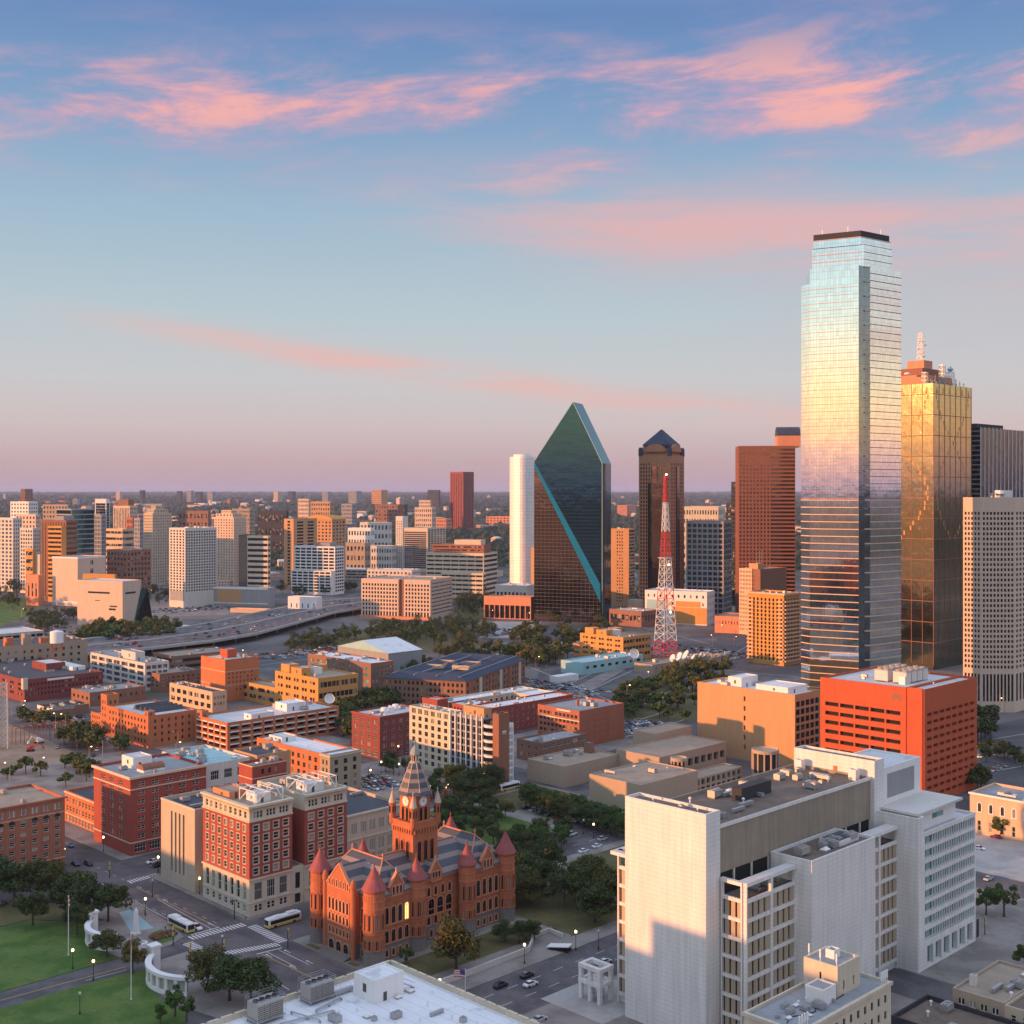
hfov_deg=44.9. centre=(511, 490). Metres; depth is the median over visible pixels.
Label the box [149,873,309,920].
pavement
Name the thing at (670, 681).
broadleaf tree
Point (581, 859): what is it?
oak tree
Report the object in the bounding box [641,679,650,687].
young tree
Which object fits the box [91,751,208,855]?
brick office
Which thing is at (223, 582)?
house
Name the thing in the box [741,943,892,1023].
cream office
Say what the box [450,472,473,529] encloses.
red granite tower
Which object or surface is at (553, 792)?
street tree
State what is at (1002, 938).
pavement
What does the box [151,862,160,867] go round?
car
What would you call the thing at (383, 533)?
block
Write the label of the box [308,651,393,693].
brick offices
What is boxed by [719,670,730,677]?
golden tree
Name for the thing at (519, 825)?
oak tree
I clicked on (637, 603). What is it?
cream kiosk
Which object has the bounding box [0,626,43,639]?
grey deck
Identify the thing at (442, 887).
window
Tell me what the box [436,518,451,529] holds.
block
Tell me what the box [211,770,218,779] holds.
window
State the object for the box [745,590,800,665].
balcony apartments
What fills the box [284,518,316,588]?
curved tower
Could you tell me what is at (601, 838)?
suv
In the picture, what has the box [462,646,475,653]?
golden tree
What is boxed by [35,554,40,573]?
cream midrise
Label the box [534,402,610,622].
prism skyscraper
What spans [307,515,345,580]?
arched tower
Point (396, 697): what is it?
broadleaf tree
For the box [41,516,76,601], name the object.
slab hotel
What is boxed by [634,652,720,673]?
dish station
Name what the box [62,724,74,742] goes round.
golden tree
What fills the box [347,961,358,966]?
lawn
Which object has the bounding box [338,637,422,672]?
metal hall
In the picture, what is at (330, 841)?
window
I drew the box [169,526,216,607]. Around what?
white condo
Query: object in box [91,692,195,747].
brick mill
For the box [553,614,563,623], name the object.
broadleaf tree
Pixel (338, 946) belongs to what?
window
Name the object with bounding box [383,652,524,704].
slate apartments
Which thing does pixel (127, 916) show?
pool
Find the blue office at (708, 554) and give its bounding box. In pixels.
[686,520,731,614]
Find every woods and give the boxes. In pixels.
[0,491,800,569]
[0,542,500,652]
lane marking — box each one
[2,967,122,999]
[136,887,216,926]
[262,954,312,977]
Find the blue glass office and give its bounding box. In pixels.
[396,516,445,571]
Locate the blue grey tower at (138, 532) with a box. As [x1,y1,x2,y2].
[134,518,143,548]
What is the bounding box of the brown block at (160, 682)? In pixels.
[150,666,200,692]
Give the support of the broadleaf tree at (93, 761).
on the ground at (694, 635)
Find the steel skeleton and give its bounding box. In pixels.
[11,719,74,744]
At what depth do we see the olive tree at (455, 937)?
346.73 m
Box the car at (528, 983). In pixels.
[523,980,537,987]
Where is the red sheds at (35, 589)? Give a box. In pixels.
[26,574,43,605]
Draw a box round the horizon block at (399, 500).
[396,497,403,503]
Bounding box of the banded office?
[426,539,496,597]
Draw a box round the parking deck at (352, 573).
[346,567,370,579]
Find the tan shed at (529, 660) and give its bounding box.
[525,649,547,662]
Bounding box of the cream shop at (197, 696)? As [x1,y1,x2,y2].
[170,681,226,712]
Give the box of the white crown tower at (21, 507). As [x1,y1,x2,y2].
[10,501,37,517]
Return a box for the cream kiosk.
[628,599,642,607]
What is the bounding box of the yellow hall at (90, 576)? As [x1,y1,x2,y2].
[83,574,116,578]
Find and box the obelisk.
[131,908,140,935]
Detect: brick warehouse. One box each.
[0,633,87,667]
[0,657,102,701]
[0,783,66,874]
[538,696,623,744]
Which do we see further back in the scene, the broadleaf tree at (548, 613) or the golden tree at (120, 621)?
the broadleaf tree at (548, 613)
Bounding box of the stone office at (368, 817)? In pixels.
[344,785,399,855]
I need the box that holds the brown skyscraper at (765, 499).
[735,427,800,612]
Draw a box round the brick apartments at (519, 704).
[422,686,572,730]
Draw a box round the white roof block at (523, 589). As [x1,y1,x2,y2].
[495,582,533,595]
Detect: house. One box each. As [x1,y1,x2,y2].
[217,579,229,585]
[270,572,279,578]
[277,559,283,567]
[288,595,321,609]
[357,512,366,517]
[368,515,374,519]
[476,525,497,527]
[491,536,500,541]
[497,570,502,576]
[503,522,509,529]
[635,554,638,562]
[968,783,1023,842]
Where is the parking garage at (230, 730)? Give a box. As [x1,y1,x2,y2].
[195,699,338,750]
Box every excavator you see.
[26,742,43,751]
[27,736,43,743]
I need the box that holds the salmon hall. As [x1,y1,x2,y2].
[715,612,738,633]
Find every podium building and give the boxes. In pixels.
[52,555,105,605]
[212,586,274,606]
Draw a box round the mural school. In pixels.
[645,588,714,625]
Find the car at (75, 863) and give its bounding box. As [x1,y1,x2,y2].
[71,860,79,865]
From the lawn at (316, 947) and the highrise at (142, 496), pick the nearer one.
the lawn at (316, 947)
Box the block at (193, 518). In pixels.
[178,511,210,526]
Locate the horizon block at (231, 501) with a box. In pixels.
[227,499,233,503]
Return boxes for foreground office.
[202,960,540,1023]
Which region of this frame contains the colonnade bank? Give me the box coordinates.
[484,594,533,619]
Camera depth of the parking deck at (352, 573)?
1867.43 m
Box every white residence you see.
[0,517,21,591]
[20,528,40,592]
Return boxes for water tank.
[50,630,63,652]
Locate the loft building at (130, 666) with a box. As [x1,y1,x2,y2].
[90,649,168,690]
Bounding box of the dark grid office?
[291,542,343,594]
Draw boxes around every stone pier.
[86,909,98,930]
[146,941,161,969]
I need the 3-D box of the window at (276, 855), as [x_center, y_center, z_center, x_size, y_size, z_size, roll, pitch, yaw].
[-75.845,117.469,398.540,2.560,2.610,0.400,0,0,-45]
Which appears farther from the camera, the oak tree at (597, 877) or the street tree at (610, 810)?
the street tree at (610, 810)
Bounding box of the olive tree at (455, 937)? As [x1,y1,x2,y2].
[430,913,482,968]
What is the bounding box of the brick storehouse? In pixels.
[201,648,258,701]
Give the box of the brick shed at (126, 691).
[71,682,144,706]
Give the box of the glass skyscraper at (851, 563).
[801,230,901,689]
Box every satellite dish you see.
[325,693,334,703]
[630,648,638,664]
[676,652,681,660]
[682,650,688,658]
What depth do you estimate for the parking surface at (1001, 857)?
455.32 m
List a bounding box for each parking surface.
[22,604,76,635]
[78,708,97,719]
[150,597,233,617]
[252,645,335,667]
[479,621,540,637]
[535,663,618,699]
[586,757,779,782]
[625,720,696,738]
[713,633,747,655]
[976,833,1023,881]
[981,719,1023,787]
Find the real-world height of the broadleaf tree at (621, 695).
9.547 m
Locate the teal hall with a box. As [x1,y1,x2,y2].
[561,651,642,674]
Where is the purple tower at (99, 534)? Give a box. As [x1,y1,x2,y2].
[94,514,105,573]
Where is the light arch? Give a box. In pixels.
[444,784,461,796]
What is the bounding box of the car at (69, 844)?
[65,842,73,847]
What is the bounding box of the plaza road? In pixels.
[0,875,287,1023]
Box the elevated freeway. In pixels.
[85,597,360,654]
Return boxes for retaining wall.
[441,936,533,983]
[530,928,562,938]
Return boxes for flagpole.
[68,895,69,954]
[130,932,132,998]
[454,969,465,990]
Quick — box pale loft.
[162,744,249,788]
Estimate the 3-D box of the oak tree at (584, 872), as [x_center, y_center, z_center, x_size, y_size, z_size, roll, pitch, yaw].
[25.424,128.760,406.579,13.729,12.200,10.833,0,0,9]
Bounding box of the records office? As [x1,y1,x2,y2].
[161,783,236,892]
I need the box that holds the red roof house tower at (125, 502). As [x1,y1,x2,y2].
[118,499,133,505]
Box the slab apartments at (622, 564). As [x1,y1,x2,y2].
[611,527,634,605]
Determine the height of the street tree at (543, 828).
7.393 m
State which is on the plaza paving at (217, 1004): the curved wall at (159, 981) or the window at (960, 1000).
the curved wall at (159, 981)
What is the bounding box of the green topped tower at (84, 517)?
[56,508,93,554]
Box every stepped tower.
[144,506,171,585]
[212,510,246,584]
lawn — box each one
[0,597,27,626]
[0,902,103,926]
[0,920,116,991]
[0,970,185,1023]
[151,929,174,943]
[307,943,320,949]
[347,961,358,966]
[400,924,541,975]
[406,630,483,654]
[430,809,552,844]
[493,786,567,809]
[515,887,616,935]
[534,799,622,824]
[561,845,624,870]
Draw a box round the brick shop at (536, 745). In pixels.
[517,729,586,760]
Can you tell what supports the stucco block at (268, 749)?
on the ground at (694, 635)
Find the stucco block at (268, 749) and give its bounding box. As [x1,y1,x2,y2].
[234,742,290,774]
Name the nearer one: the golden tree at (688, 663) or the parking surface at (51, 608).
the golden tree at (688, 663)
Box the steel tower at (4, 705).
[0,682,8,748]
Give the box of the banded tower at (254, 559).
[239,534,269,586]
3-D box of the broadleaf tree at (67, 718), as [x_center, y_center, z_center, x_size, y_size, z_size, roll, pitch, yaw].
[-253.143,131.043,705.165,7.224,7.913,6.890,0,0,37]
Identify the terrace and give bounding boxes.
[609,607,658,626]
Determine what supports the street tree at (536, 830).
on the street at (299, 928)
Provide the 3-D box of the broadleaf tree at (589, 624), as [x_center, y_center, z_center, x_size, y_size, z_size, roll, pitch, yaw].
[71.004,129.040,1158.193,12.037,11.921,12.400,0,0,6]
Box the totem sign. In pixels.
[976,919,979,938]
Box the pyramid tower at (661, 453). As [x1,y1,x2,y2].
[638,429,684,607]
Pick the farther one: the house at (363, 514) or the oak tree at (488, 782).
the house at (363, 514)
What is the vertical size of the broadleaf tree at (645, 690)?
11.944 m
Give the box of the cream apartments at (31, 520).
[16,514,40,527]
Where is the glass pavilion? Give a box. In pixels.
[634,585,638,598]
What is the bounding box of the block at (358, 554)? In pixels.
[346,542,370,567]
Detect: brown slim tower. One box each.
[726,503,734,604]
[731,482,734,502]
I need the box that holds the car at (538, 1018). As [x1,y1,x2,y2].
[532,1014,547,1021]
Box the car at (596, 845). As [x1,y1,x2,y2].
[592,843,602,847]
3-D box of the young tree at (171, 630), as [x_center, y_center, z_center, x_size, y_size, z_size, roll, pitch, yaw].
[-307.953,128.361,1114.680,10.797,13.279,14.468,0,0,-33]
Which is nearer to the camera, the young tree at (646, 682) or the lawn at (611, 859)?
the lawn at (611, 859)
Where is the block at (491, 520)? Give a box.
[486,516,509,524]
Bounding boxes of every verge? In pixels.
[17,597,37,620]
[301,622,481,647]
[459,602,490,619]
[486,650,565,664]
[624,680,696,720]
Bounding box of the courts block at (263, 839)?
[200,770,347,916]
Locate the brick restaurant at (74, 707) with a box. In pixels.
[37,700,89,716]
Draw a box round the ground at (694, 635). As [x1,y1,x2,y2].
[0,491,1023,1014]
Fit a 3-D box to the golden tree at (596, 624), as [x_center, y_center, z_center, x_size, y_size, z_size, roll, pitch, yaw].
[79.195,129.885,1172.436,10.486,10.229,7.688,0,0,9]
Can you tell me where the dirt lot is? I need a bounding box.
[0,721,77,769]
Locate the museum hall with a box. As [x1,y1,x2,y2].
[527,722,778,809]
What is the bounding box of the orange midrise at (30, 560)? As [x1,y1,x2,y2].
[26,548,35,574]
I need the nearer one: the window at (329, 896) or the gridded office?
the window at (329, 896)
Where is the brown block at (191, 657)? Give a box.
[153,646,219,668]
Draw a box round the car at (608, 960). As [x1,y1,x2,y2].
[600,958,611,962]
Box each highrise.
[21,489,32,501]
[43,504,68,519]
[116,492,122,500]
[140,490,144,502]
[145,504,164,512]
[177,491,181,502]
[187,491,193,501]
[195,492,202,501]
[207,492,215,500]
[232,509,254,533]
[274,492,281,501]
[288,491,295,500]
[298,499,310,517]
[311,502,333,515]
[322,492,331,501]
[341,504,356,533]
[348,491,361,503]
[372,490,387,503]
[375,504,400,535]
[401,504,407,515]
[415,507,435,526]
[419,500,432,506]
[428,490,439,506]
[617,505,635,516]
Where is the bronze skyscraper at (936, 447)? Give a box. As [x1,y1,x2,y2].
[901,333,971,669]
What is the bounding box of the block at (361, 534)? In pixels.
[348,528,374,544]
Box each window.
[102,774,122,802]
[135,842,145,852]
[149,839,159,848]
[207,867,208,883]
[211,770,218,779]
[213,870,214,886]
[219,872,220,888]
[224,768,231,777]
[225,875,226,891]
[231,877,232,893]
[236,821,239,830]
[236,832,239,840]
[236,843,239,851]
[236,853,239,862]
[236,864,239,872]
[237,880,239,896]
[244,883,245,899]
[253,824,259,832]
[253,834,259,843]
[253,845,259,854]
[253,856,259,865]
[253,866,259,875]
[255,882,261,899]
[263,821,269,830]
[263,832,269,841]
[263,843,269,851]
[263,853,269,862]
[263,864,269,873]
[267,878,274,896]
[273,819,279,828]
[273,830,279,838]
[273,840,279,849]
[273,851,279,860]
[273,861,279,870]
[280,875,286,892]
[283,817,288,826]
[283,828,288,836]
[283,838,288,847]
[283,849,288,857]
[283,859,288,868]
[308,812,314,820]
[308,822,314,830]
[308,832,314,841]
[308,842,314,851]
[308,853,314,861]
[318,809,324,818]
[318,820,323,828]
[318,830,324,838]
[318,840,324,848]
[327,817,333,826]
[327,828,333,836]
[327,838,333,846]
[327,848,333,856]
[327,895,331,909]
[327,910,331,920]
[328,807,333,815]
[328,924,331,932]
[328,937,334,948]
[331,896,334,910]
[331,911,334,921]
[334,898,337,912]
[334,913,337,923]
[335,926,338,935]
[335,940,341,951]
[337,805,343,813]
[337,815,343,823]
[337,825,343,834]
[337,835,343,844]
[337,845,343,854]
[338,899,341,913]
[338,914,341,924]
[342,900,345,914]
[342,916,345,925]
[342,929,345,938]
[342,943,348,954]
[345,902,349,916]
[345,917,349,927]
[360,908,362,925]
[360,930,362,943]
[385,907,389,925]
[385,930,389,944]
[385,949,389,957]
[390,905,396,924]
[390,928,396,942]
[391,947,395,956]
[392,885,395,896]
[396,884,399,895]
[397,903,403,922]
[397,925,403,940]
[399,883,403,893]
[404,901,409,920]
[404,923,409,938]
[426,887,431,898]
[426,916,431,926]
[427,898,435,916]
[429,928,433,938]
[431,871,434,881]
[433,885,438,895]
[433,914,437,924]
[435,870,437,880]
[436,895,443,913]
[440,882,445,893]
[445,892,452,910]
[447,880,451,891]
[476,879,480,897]
[476,901,480,914]
[476,919,480,927]
[481,877,486,895]
[481,899,486,912]
[482,917,486,925]
[486,858,489,868]
[487,876,492,893]
[487,897,492,910]
[488,915,492,923]
[493,874,498,891]
[493,895,498,908]
[494,913,498,921]
[648,466,679,588]
[925,818,970,843]
[925,831,970,857]
[925,844,970,870]
[925,857,970,884]
[925,869,970,897]
[925,882,970,911]
[925,895,970,924]
[925,908,970,937]
[927,945,929,961]
[936,941,937,956]
[944,936,945,952]
[952,932,953,947]
[958,997,964,1004]
[960,928,961,943]
[967,924,968,939]
[969,1000,975,1008]
[977,802,981,812]
[978,820,980,830]
[980,1004,986,1011]
[988,804,993,814]
[989,822,991,832]
[992,1007,998,1015]
[999,806,1004,816]
[1011,808,1016,819]
[1012,827,1014,836]
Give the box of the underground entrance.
[546,943,572,952]
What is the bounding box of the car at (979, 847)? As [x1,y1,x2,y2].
[976,845,985,849]
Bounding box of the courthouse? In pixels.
[309,740,515,966]
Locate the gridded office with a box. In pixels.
[359,575,451,620]
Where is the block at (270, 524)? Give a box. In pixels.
[257,511,288,551]
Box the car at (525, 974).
[519,971,534,978]
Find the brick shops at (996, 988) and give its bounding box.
[952,960,1023,1023]
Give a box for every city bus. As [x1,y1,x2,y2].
[167,913,194,932]
[264,909,300,928]
[497,780,519,790]
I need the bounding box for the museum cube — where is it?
[77,578,151,625]
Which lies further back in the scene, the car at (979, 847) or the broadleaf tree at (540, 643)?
the broadleaf tree at (540, 643)
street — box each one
[3,713,112,756]
[64,841,353,993]
[114,745,953,1001]
[116,750,615,875]
[178,825,622,957]
[329,728,1023,897]
[361,727,537,763]
[466,800,969,1014]
[624,732,969,800]
[685,649,800,677]
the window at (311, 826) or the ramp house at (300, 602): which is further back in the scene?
the ramp house at (300, 602)
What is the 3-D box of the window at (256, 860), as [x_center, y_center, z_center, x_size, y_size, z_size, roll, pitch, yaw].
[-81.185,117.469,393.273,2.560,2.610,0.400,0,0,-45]
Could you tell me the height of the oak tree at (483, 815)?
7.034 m
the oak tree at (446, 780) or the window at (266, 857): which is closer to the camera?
the window at (266, 857)
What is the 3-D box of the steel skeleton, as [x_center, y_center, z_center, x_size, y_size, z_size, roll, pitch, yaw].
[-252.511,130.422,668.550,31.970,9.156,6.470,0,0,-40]
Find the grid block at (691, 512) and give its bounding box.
[684,505,723,585]
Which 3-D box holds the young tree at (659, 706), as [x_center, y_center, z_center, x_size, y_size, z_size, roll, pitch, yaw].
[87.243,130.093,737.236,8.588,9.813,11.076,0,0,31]
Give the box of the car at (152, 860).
[146,858,158,863]
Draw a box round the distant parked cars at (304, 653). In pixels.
[27,604,747,697]
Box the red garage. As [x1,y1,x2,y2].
[820,663,976,795]
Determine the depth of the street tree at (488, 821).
482.82 m
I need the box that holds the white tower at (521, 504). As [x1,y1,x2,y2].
[509,454,534,583]
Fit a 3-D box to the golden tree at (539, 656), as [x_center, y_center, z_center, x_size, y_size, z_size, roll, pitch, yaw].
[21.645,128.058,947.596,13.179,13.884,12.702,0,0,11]
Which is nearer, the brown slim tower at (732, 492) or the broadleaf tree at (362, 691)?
the broadleaf tree at (362, 691)
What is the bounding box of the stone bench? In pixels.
[137,940,147,949]
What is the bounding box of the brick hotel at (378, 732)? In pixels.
[351,704,408,759]
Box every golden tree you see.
[23,710,35,725]
[31,712,41,722]
[36,706,49,723]
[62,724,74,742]
[67,726,78,740]
[72,629,89,637]
[74,720,91,727]
[80,723,98,747]
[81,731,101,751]
[82,624,97,634]
[89,723,107,733]
[90,619,99,625]
[90,729,104,748]
[93,625,105,635]
[95,725,105,745]
[109,616,116,624]
[115,619,126,624]
[120,628,131,636]
[121,937,146,973]
[124,621,133,628]
[126,621,139,629]
[134,627,147,635]
[141,619,154,626]
[147,628,161,634]
[150,624,160,632]
[151,615,158,622]
[158,615,169,624]
[158,620,172,629]
[167,617,182,627]
[432,644,443,657]
[441,644,457,655]
[451,643,459,648]
[455,631,468,639]
[462,641,472,647]
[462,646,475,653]
[490,639,506,652]
[499,646,512,654]
[513,624,525,638]
[515,651,528,659]
[516,644,535,665]
[520,626,529,637]
[526,625,534,635]
[527,641,537,645]
[531,649,547,666]
[533,634,549,643]
[535,647,546,663]
[545,645,552,662]
[546,639,562,657]
[547,645,564,664]
[558,630,572,640]
[560,623,572,634]
[562,643,573,658]
[572,631,579,642]
[592,622,600,627]
[594,615,600,622]
[663,666,669,673]
[667,669,679,689]
[669,660,686,670]
[681,658,692,666]
[692,655,708,663]
[692,676,703,686]
[694,658,712,679]
[705,658,718,669]
[713,655,733,670]
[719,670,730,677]
[991,744,997,757]
[996,742,1011,760]
[1017,753,1023,767]
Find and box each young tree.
[0,768,15,778]
[5,765,18,774]
[15,705,29,720]
[16,756,34,773]
[17,710,32,721]
[31,761,47,776]
[36,711,54,726]
[56,772,73,786]
[59,754,68,767]
[65,752,80,763]
[71,754,86,760]
[72,757,83,774]
[80,623,93,630]
[82,630,94,637]
[96,629,115,637]
[97,621,109,626]
[105,625,119,634]
[109,733,128,749]
[111,733,129,751]
[113,624,132,632]
[166,626,175,632]
[339,709,351,716]
[346,699,364,708]
[346,702,356,709]
[618,680,633,690]
[624,705,635,717]
[628,703,640,715]
[631,680,644,688]
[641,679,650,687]
[643,677,655,687]
[643,693,659,703]
[649,702,666,717]
[652,674,664,682]
[655,692,670,703]
[658,670,668,684]
[660,707,674,719]
[662,675,677,689]
[669,682,685,692]
[677,679,690,686]
[677,710,691,721]
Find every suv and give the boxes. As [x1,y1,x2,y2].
[83,859,92,865]
[194,922,202,930]
[370,785,379,790]
[493,980,508,989]
[521,805,529,809]
[597,835,607,840]
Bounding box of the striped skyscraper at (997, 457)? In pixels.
[972,423,1023,496]
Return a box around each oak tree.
[0,854,16,886]
[0,861,30,900]
[10,890,49,924]
[17,857,60,892]
[32,859,70,890]
[47,876,91,921]
[54,870,112,911]
[61,900,94,934]
[87,882,134,921]
[88,928,125,956]
[183,941,225,992]
[200,952,249,1000]
[221,957,282,999]
[378,756,391,771]
[427,777,439,795]
[428,767,443,783]
[430,780,443,798]
[440,764,456,786]
[441,798,456,820]
[444,774,454,793]
[445,819,465,830]
[447,763,467,778]
[447,773,471,794]
[451,798,463,808]
[454,800,472,810]
[454,803,474,823]
[461,765,486,793]
[464,780,481,794]
[470,805,488,816]
[472,792,481,804]
[477,776,500,790]
[478,787,499,804]
[478,811,493,820]
[480,799,498,810]
[482,761,493,775]
[484,763,507,784]
[490,919,511,941]
[495,830,513,842]
[498,800,516,817]
[508,831,524,848]
[509,920,531,943]
[511,823,525,833]
[515,849,531,861]
[515,858,525,869]
[515,864,533,890]
[515,884,520,897]
[516,849,539,856]
[518,788,537,808]
[518,852,554,890]
[518,858,551,889]
[518,871,546,904]
[519,830,538,844]
[525,920,541,938]
[528,817,550,828]
[529,786,549,811]
[532,793,551,813]
[534,843,564,860]
[535,835,567,867]
[538,831,554,843]
[539,794,557,811]
[542,872,582,907]
[544,861,567,881]
[547,799,562,814]
[553,816,573,829]
[556,794,576,812]
[560,802,577,816]
[563,803,581,822]
[567,854,606,873]
[568,802,595,825]
[570,876,597,897]
[571,864,601,886]
[573,882,616,922]
[574,853,600,867]
[579,807,595,828]
[582,807,605,830]
[587,862,616,903]
[589,869,616,897]
[592,815,608,832]
[599,813,613,834]
[609,816,624,838]
[612,816,624,836]
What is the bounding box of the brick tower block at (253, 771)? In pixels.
[238,755,286,785]
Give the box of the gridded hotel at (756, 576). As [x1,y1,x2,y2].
[739,550,786,634]
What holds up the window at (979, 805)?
in the arched house at (999, 800)
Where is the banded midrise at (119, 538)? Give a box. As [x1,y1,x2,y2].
[106,528,133,573]
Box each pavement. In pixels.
[0,751,127,795]
[65,821,160,859]
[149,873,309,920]
[155,735,351,751]
[292,884,616,989]
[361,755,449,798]
[430,784,623,847]
[514,730,632,769]
[523,976,915,1023]
[553,839,624,869]
[568,668,626,695]
[898,887,1023,985]
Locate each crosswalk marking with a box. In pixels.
[128,874,152,882]
[182,942,202,951]
[188,923,245,939]
[225,943,280,953]
[248,925,286,942]
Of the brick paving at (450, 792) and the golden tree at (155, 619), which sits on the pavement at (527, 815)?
the brick paving at (450, 792)
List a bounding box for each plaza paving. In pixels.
[98,899,183,956]
[154,952,261,1018]
[541,976,624,1023]
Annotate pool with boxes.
[119,909,152,931]
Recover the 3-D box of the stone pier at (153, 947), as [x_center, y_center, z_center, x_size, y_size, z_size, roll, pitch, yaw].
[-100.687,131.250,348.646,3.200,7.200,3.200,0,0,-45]
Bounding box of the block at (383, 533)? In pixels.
[360,522,391,544]
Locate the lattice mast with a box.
[653,474,677,657]
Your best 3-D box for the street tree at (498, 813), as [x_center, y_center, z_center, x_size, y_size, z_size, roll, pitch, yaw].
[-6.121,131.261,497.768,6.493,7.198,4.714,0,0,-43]
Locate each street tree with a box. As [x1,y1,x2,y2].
[155,1004,166,1023]
[164,983,183,1016]
[178,996,195,1021]
[385,750,397,759]
[388,758,399,773]
[398,947,414,964]
[400,757,410,772]
[438,810,447,829]
[441,808,449,817]
[445,794,455,798]
[453,810,467,821]
[468,793,478,805]
[470,815,483,828]
[471,826,483,837]
[482,814,497,835]
[485,822,499,843]
[489,809,503,820]
[508,826,522,833]
[513,841,520,850]
[517,781,530,803]
[525,782,536,805]
[532,827,542,841]
[535,821,546,830]
[540,788,551,807]
[545,829,556,837]
[547,790,558,797]
[554,792,565,798]
[554,820,563,832]
[555,824,570,844]
[556,832,567,848]
[568,793,580,817]
[573,794,587,819]
[579,799,593,804]
[593,802,602,809]
[600,804,618,815]
[607,806,621,816]
[612,808,624,832]
[976,886,998,914]
[988,883,1019,916]
[991,816,1008,835]
[1012,944,1023,961]
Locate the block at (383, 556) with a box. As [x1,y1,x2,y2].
[371,545,396,567]
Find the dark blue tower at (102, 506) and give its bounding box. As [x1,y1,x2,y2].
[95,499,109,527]
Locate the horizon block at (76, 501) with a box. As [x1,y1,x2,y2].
[73,498,79,504]
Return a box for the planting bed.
[148,929,178,940]
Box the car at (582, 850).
[578,848,588,852]
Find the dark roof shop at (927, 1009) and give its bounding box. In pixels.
[891,994,1022,1023]
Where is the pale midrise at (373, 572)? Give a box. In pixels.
[367,567,419,576]
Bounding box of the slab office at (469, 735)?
[409,703,513,785]
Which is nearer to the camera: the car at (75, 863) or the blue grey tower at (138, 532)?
the car at (75, 863)
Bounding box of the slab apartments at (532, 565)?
[531,547,533,583]
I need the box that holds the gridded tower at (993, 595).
[963,490,1023,712]
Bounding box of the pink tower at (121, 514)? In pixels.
[113,506,137,527]
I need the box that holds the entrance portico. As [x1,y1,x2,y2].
[578,957,613,1004]
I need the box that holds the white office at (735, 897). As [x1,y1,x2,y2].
[610,745,975,1023]
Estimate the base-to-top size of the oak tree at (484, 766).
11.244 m
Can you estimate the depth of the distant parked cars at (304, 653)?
1024.65 m
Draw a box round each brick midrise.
[107,547,150,597]
[126,517,136,528]
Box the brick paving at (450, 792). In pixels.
[431,787,506,801]
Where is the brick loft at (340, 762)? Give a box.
[257,732,361,789]
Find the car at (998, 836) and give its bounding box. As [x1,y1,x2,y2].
[990,834,1002,838]
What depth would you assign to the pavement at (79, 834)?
476.08 m
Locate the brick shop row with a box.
[64,785,93,832]
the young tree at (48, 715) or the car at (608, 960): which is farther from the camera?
the young tree at (48, 715)
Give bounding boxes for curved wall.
[84,920,117,950]
[145,953,187,996]
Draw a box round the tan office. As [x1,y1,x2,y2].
[697,673,819,766]
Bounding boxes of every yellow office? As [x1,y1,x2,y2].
[244,662,357,704]
[573,627,650,658]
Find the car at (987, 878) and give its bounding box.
[983,875,992,880]
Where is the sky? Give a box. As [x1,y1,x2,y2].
[0,0,1023,491]
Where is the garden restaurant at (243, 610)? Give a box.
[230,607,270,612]
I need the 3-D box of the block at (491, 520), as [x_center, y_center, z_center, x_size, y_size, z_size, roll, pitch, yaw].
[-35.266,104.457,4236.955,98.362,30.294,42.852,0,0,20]
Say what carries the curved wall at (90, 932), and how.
on the lawn at (37, 951)
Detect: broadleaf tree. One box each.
[55,726,70,744]
[56,714,62,725]
[60,714,71,723]
[68,728,85,748]
[75,762,92,780]
[76,723,91,742]
[78,757,99,776]
[113,738,130,753]
[331,696,350,704]
[333,716,348,726]
[336,702,349,713]
[340,722,351,745]
[342,716,351,725]
[349,694,360,699]
[349,706,360,711]
[360,687,372,695]
[362,699,377,708]
[364,688,379,697]
[368,691,392,706]
[383,687,397,704]
[386,690,403,703]
[407,661,418,668]
[452,639,463,650]
[474,648,483,653]
[479,649,491,653]
[480,642,489,649]
[485,639,495,648]
[508,631,516,641]
[508,643,523,655]
[513,631,527,642]
[521,620,530,625]
[523,638,535,644]
[525,635,541,643]
[527,632,536,638]
[531,619,539,624]
[532,645,548,662]
[533,641,544,646]
[536,624,548,633]
[541,636,552,644]
[546,611,555,617]
[551,629,561,638]
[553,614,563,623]
[556,622,565,631]
[561,636,573,644]
[564,618,571,623]
[582,622,593,629]
[602,621,609,627]
[612,687,625,695]
[612,697,631,706]
[618,692,626,697]
[625,691,640,700]
[626,696,643,713]
[629,678,642,684]
[634,690,644,699]
[637,688,650,705]
[649,683,661,693]
[665,677,679,690]
[669,690,685,708]
[669,694,685,710]
[670,665,687,674]
[676,670,686,679]
[687,670,700,678]
[687,691,696,704]
[688,665,701,672]
[703,669,721,679]
[967,768,987,788]
[974,765,992,787]
[977,704,988,716]
[977,718,989,740]
[977,719,990,741]
[977,742,989,755]
[978,709,999,721]
[978,715,998,737]
[979,746,993,761]
[982,705,999,717]
[983,721,998,738]
[983,738,995,745]
[998,739,1010,745]
[1000,742,1012,757]
[1011,748,1021,762]
[1012,745,1023,750]
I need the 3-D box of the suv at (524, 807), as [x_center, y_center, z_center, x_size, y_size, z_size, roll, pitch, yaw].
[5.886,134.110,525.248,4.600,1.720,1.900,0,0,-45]

